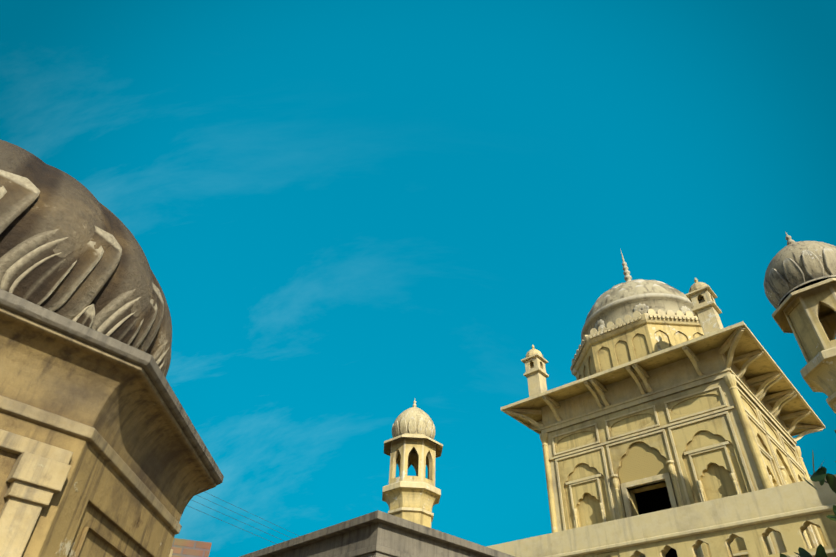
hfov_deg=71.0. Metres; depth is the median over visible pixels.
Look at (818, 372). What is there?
turret shaft
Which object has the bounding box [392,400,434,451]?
turret dome
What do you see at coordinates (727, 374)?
tower trim
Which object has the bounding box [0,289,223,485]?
pavilion eave
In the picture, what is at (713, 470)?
tower walls
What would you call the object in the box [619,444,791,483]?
arch panel
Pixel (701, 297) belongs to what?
tower pin lantern
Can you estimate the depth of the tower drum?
15.05 m
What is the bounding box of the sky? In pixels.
[0,0,835,556]
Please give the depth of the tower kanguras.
15.31 m
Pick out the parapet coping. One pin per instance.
(792, 500)
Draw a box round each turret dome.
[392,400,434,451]
[764,232,835,308]
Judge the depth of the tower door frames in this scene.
12.52 m
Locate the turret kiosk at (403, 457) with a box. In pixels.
[389,437,435,486]
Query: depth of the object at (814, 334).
9.30 m
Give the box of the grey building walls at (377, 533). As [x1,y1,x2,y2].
[240,510,514,556]
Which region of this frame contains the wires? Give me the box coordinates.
[189,492,298,543]
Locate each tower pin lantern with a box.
[525,357,545,371]
[690,289,715,306]
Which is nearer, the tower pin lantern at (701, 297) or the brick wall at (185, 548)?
the brick wall at (185, 548)
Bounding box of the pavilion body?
[0,307,215,556]
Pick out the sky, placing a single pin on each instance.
(344, 214)
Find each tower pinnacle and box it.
[521,344,548,396]
[685,278,722,334]
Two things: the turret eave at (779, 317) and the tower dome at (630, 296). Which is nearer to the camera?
the turret eave at (779, 317)
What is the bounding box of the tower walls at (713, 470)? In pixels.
[541,347,826,556]
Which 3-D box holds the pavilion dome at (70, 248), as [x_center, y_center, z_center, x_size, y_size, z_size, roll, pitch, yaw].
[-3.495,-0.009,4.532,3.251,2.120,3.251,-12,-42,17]
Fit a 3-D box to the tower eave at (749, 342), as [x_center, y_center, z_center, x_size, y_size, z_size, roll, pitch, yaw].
[6.477,3.607,15.478,6.120,0.240,6.120,-29,-49,32]
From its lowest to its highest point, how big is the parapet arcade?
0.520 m
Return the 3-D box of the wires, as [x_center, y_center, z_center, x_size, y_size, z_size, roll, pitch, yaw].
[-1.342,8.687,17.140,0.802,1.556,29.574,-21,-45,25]
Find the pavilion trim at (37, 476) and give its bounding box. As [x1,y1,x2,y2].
[0,429,172,556]
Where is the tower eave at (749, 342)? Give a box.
[500,321,825,436]
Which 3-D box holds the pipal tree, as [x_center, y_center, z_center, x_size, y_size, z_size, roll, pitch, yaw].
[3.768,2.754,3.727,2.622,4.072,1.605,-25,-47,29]
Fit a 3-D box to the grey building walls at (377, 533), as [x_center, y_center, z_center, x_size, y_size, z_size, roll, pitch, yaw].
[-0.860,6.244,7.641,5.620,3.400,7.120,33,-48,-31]
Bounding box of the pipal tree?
[780,430,835,556]
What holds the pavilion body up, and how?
on the ground
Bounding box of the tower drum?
[570,313,703,379]
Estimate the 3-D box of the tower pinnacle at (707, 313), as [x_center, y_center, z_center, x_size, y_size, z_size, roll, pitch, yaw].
[6.697,0.720,13.617,0.540,1.945,0.540,-29,-49,32]
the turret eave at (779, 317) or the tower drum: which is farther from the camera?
the tower drum
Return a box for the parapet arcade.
[576,511,835,556]
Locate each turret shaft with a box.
[382,481,440,527]
[800,346,835,413]
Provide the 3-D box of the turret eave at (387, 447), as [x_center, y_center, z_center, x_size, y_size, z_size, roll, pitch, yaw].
[-0.123,4.155,14.531,1.440,0.200,1.440,-29,-49,32]
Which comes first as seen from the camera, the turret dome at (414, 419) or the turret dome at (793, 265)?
the turret dome at (793, 265)
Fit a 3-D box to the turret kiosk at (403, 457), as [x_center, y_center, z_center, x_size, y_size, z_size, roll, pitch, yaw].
[-0.140,4.582,14.177,1.090,1.150,1.090,-29,-49,32]
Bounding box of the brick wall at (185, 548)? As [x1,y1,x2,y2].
[171,538,211,556]
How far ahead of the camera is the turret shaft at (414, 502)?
13.24 m
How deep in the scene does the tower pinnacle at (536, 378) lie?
15.84 m
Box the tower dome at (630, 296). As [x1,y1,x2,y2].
[581,249,693,339]
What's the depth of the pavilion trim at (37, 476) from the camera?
2.62 m
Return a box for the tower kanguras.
[570,309,697,376]
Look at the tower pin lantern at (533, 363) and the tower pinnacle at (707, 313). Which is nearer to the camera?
the tower pinnacle at (707, 313)
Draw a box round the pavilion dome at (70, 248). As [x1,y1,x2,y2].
[0,140,171,377]
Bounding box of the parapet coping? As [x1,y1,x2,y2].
[486,474,835,556]
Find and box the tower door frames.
[620,472,818,556]
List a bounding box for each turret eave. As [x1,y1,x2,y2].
[384,433,442,457]
[772,278,835,332]
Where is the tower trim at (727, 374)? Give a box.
[504,327,826,556]

